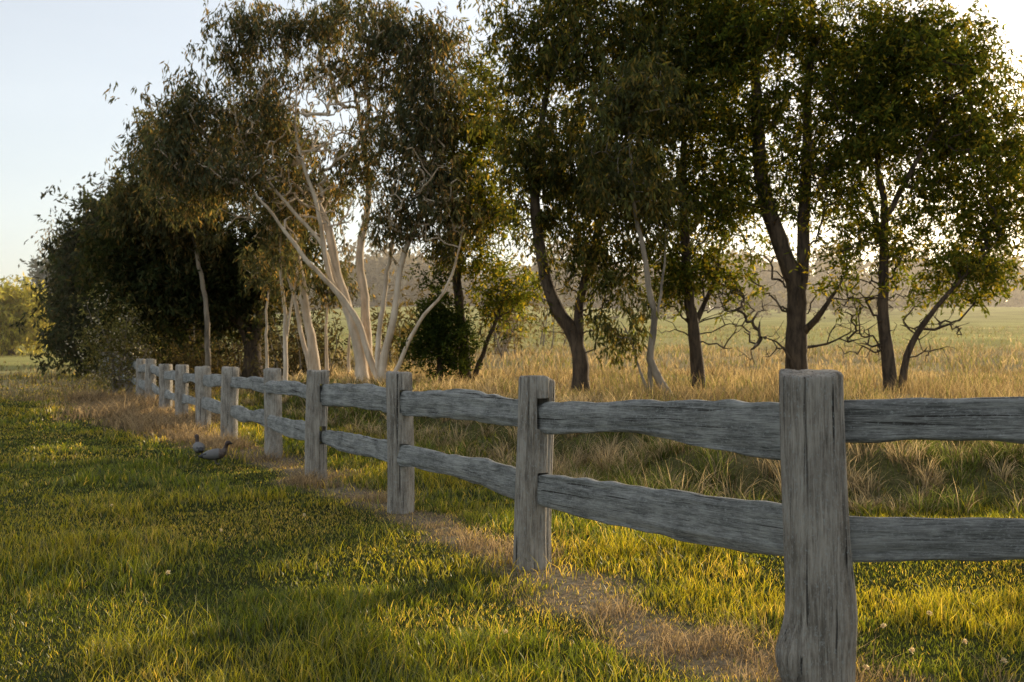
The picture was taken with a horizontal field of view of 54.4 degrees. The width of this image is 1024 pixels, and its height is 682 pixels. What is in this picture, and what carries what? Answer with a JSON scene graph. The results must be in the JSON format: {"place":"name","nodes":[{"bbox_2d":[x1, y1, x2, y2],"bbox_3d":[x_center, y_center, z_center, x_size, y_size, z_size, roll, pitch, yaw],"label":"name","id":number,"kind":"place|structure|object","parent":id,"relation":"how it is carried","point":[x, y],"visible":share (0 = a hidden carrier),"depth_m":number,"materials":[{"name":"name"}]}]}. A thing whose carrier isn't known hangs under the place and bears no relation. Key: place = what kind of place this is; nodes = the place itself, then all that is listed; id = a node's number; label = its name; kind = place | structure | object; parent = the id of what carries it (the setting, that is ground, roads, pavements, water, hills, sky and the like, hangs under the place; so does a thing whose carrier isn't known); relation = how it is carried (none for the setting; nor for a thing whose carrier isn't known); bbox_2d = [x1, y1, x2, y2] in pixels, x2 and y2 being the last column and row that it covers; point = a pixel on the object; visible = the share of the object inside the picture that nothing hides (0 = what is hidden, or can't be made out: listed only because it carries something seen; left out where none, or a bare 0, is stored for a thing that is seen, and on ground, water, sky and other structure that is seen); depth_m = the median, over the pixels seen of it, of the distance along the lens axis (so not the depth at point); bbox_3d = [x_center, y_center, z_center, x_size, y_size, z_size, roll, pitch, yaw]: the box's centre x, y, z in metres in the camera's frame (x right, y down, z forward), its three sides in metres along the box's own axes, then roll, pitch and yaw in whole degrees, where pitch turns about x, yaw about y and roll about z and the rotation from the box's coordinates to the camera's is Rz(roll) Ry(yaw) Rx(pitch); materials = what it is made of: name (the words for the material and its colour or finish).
{"place":"outdoors","nodes":[
{"label":"outdoors","id":0,"kind":"place"},
{"bbox_2d":[0,372,1023,681],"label":"lawn grass","id":1,"kind":"structure","parent":0,"point":[614,550],"depth_m":6.14,"materials":[{"name":"green plant"}]},
{"bbox_2d":[0,306,1023,681],"bbox_3d":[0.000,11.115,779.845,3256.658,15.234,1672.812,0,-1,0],"label":"ground","id":2,"kind":"structure","parent":0,"point":[996,318],"depth_m":6.72,"materials":[{"name":"plant"}]},
{"bbox_2d":[0,272,55,355],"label":"willow tree","id":3,"kind":"object","parent":2,"relation":"on","point":[15,301],"visible":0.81,"depth_m":61.17,"materials":[{"name":"green plant"}]},
{"bbox_2d":[15,255,54,307],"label":"eucalyptus tree","id":4,"kind":"object","parent":2,"relation":"on","point":[36,271],"visible":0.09,"depth_m":98.39,"materials":[{"name":"green plant"}]},
{"bbox_2d":[23,221,74,272],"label":"eucalyptus tree","id":5,"kind":"object","parent":2,"relation":"on","point":[38,249],"visible":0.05,"depth_m":55.80,"materials":[{"name":"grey plant"}]},
{"bbox_2d":[30,237,82,365],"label":"blackwood tree","id":6,"kind":"object","parent":2,"relation":"on","point":[41,333],"visible":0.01,"depth_m":48.91,"materials":[{"name":"green plant"}]},
{"bbox_2d":[9,170,224,376],"bbox_3d":[-15.436,-2.550,40.124,8.541,9.215,6.082,0,-1,0],"label":"blackwood tree","id":7,"kind":"object","parent":2,"relation":"on","point":[65,252],"visible":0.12,"depth_m":38.98,"materials":[{"name":"green plant"}]},
{"bbox_2d":[62,282,179,394],"bbox_3d":[-11.443,0.090,28.950,3.301,3.590,2.549,0,-1,0],"label":"flowering shrub","id":8,"kind":"object","parent":2,"relation":"on","point":[127,344],"visible":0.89,"depth_m":28.91,"materials":[{"name":"plant"}]},
{"bbox_2d":[80,96,249,393],"bbox_3d":[-10.546,-2.774,29.908,4.995,9.070,4.102,0,-1,0],"label":"eucalyptus tree","id":9,"kind":"object","parent":2,"relation":"on","point":[127,202],"visible":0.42,"depth_m":29.69,"materials":[{"name":"green plant"}]},
{"bbox_2d":[47,185,345,377],"bbox_3d":[-9.901,-2.000,31.996,9.214,7.173,6.025,0,-1,0],"label":"blackwood tree","id":10,"kind":"object","parent":2,"relation":"on","point":[154,285],"visible":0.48,"depth_m":31.25,"materials":[{"name":"green plant"}]},
{"bbox_2d":[193,434,204,456],"bbox_3d":[-4.174,1.401,13.271,0.157,0.299,0.423,1,-1,-28],"label":"duck","id":11,"kind":"object","parent":2,"relation":"on","point":[198,447],"visible":1,"depth_m":13.19},
{"bbox_2d":[198,441,232,464],"bbox_3d":[-3.745,1.410,12.574,0.423,0.299,0.157,0,-1,-8],"label":"duck","id":12,"kind":"object","parent":2,"relation":"on","point":[215,454],"visible":1,"depth_m":12.53},
{"bbox_2d":[99,291,354,391],"bbox_3d":[-9.679,0.317,32.853,7.257,4.154,14.213,1,-1,-29],"label":"scrub thicket","id":13,"kind":"object","parent":2,"relation":"on","point":[218,364],"visible":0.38,"depth_m":30.63,"materials":[{"name":"green plant"}]},
{"bbox_2d":[132,90,378,369],"bbox_3d":[-6.968,-2.711,26.995,6.189,7.920,4.428,-1,-1,26],"label":"eucalyptus tree","id":14,"kind":"object","parent":2,"relation":"on","point":[311,354],"visible":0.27,"depth_m":26.31,"materials":[{"name":"green plant"}]},
{"bbox_2d":[102,0,438,382],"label":"eucalyptus tree","id":15,"kind":"object","parent":2,"relation":"on","point":[169,152],"visible":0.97,"depth_m":23.57,"materials":[{"name":"green plant"}]},
{"bbox_2d":[245,182,330,379],"bbox_3d":[-5.683,-1.325,24.982,2.308,5.439,2.428,0,-1,0],"label":"eucalyptus sapling","id":16,"kind":"object","parent":2,"relation":"on","point":[286,250],"visible":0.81,"depth_m":24.95,"materials":[{"name":"green plant"}]},
{"bbox_2d":[233,230,375,374],"bbox_3d":[-5.672,-0.761,27.015,3.875,4.712,2.532,0,-1,0],"label":"eucalyptus sapling","id":17,"kind":"object","parent":2,"relation":"on","point":[272,275],"visible":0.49,"depth_m":26.92,"materials":[{"name":"green plant"}]},
{"bbox_2d":[335,0,505,382],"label":"eucalyptus tree","id":18,"kind":"object","parent":2,"relation":"on","point":[423,136],"visible":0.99,"depth_m":22.75,"materials":[{"name":"green plant"}]},
{"bbox_2d":[393,259,511,383],"bbox_3d":[-1.401,-0.425,23.463,2.838,3.220,2.059,0,-1,0],"label":"evergreen bush","id":19,"kind":"object","parent":2,"relation":"on","point":[435,327],"visible":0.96,"depth_m":23.25,"materials":[{"name":"green plant"}]},
{"bbox_2d":[388,24,552,381],"bbox_3d":[-0.848,-3.097,24.212,3.995,8.662,3.756,0,-1,0],"label":"wattle tree","id":20,"kind":"object","parent":2,"relation":"on","point":[503,302],"visible":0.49,"depth_m":23.79,"materials":[{"name":"green plant"}]},
{"bbox_2d":[347,260,604,364],"bbox_3d":[-0.366,-0.905,39.869,6.115,5.419,19.754,-1,-1,27],"label":"scrub thicket","id":21,"kind":"object","parent":2,"relation":"on","point":[499,348],"visible":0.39,"depth_m":36.95,"materials":[{"name":"green plant"}]},
{"bbox_2d":[19,384,1022,681],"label":"dry grass strip","id":22,"kind":"object","parent":2,"relation":"on","point":[131,416],"visible":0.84,"depth_m":7.98,"materials":[{"name":"plant"}]},
{"bbox_2d":[47,236,1023,320],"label":"distant trees","id":23,"kind":"object","parent":2,"relation":"on","point":[374,266],"visible":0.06,"depth_m":168.38,"materials":[{"name":"green plant"}]},
{"bbox_2d":[86,349,1023,681],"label":"wooden fence","id":24,"kind":"object","parent":2,"relation":"on","point":[808,527],"visible":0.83,"depth_m":4.80,"materials":[{"name":"grey wood"}]},
{"bbox_2d":[111,504,1007,668],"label":"clover flowers","id":25,"kind":"object","parent":2,"relation":"on","point":[965,641],"visible":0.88,"depth_m":4.76,"materials":[{"name":"plant"}]},
{"bbox_2d":[457,0,721,391],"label":"wattle tree","id":26,"kind":"object","parent":2,"relation":"on","point":[563,51],"visible":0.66,"depth_m":20.17,"materials":[{"name":"green plant"}]},
{"bbox_2d":[213,363,1023,516],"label":"rough grass bank","id":27,"kind":"structure","parent":2,"relation":"on","point":[932,451],"depth_m":10.12,"materials":[{"name":"plant"}]},
{"bbox_2d":[551,43,710,396],"bbox_3d":[2.222,-2.116,18.567,3.062,6.817,2.517,0,-1,0],"label":"eucalyptus sapling","id":28,"kind":"object","parent":2,"relation":"on","point":[612,183],"visible":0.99,"depth_m":18.32,"materials":[{"name":"green plant"}]},
{"bbox_2d":[604,0,778,389],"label":"wattle tree","id":29,"kind":"object","parent":2,"relation":"on","point":[705,181],"visible":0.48,"depth_m":20.62,"materials":[{"name":"green plant"}]},
{"bbox_2d":[664,0,902,369],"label":"wattle tree","id":30,"kind":"object","parent":2,"relation":"on","point":[762,38],"visible":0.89,"depth_m":20.20,"materials":[{"name":"green plant"}]},
{"bbox_2d":[611,271,955,318],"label":"distant shrubs","id":31,"kind":"object","parent":2,"relation":"on","point":[831,308],"visible":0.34,"depth_m":108.31,"materials":[{"name":"green plant"}]},
{"bbox_2d":[787,0,1023,393],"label":"wattle tree","id":32,"kind":"object","parent":2,"relation":"on","point":[893,117],"visible":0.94,"depth_m":19.67,"materials":[{"name":"green plant"}]},
{"bbox_2d":[0,324,1023,448],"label":"meadow grass","id":33,"kind":"structure","parent":0,"point":[758,379],"depth_m":28.09,"materials":[{"name":"plant"}]},
{"bbox_2d":[0,0,1023,308],"label":"sky","id":34,"kind":"structure","parent":0,"point":[59,58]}
]}

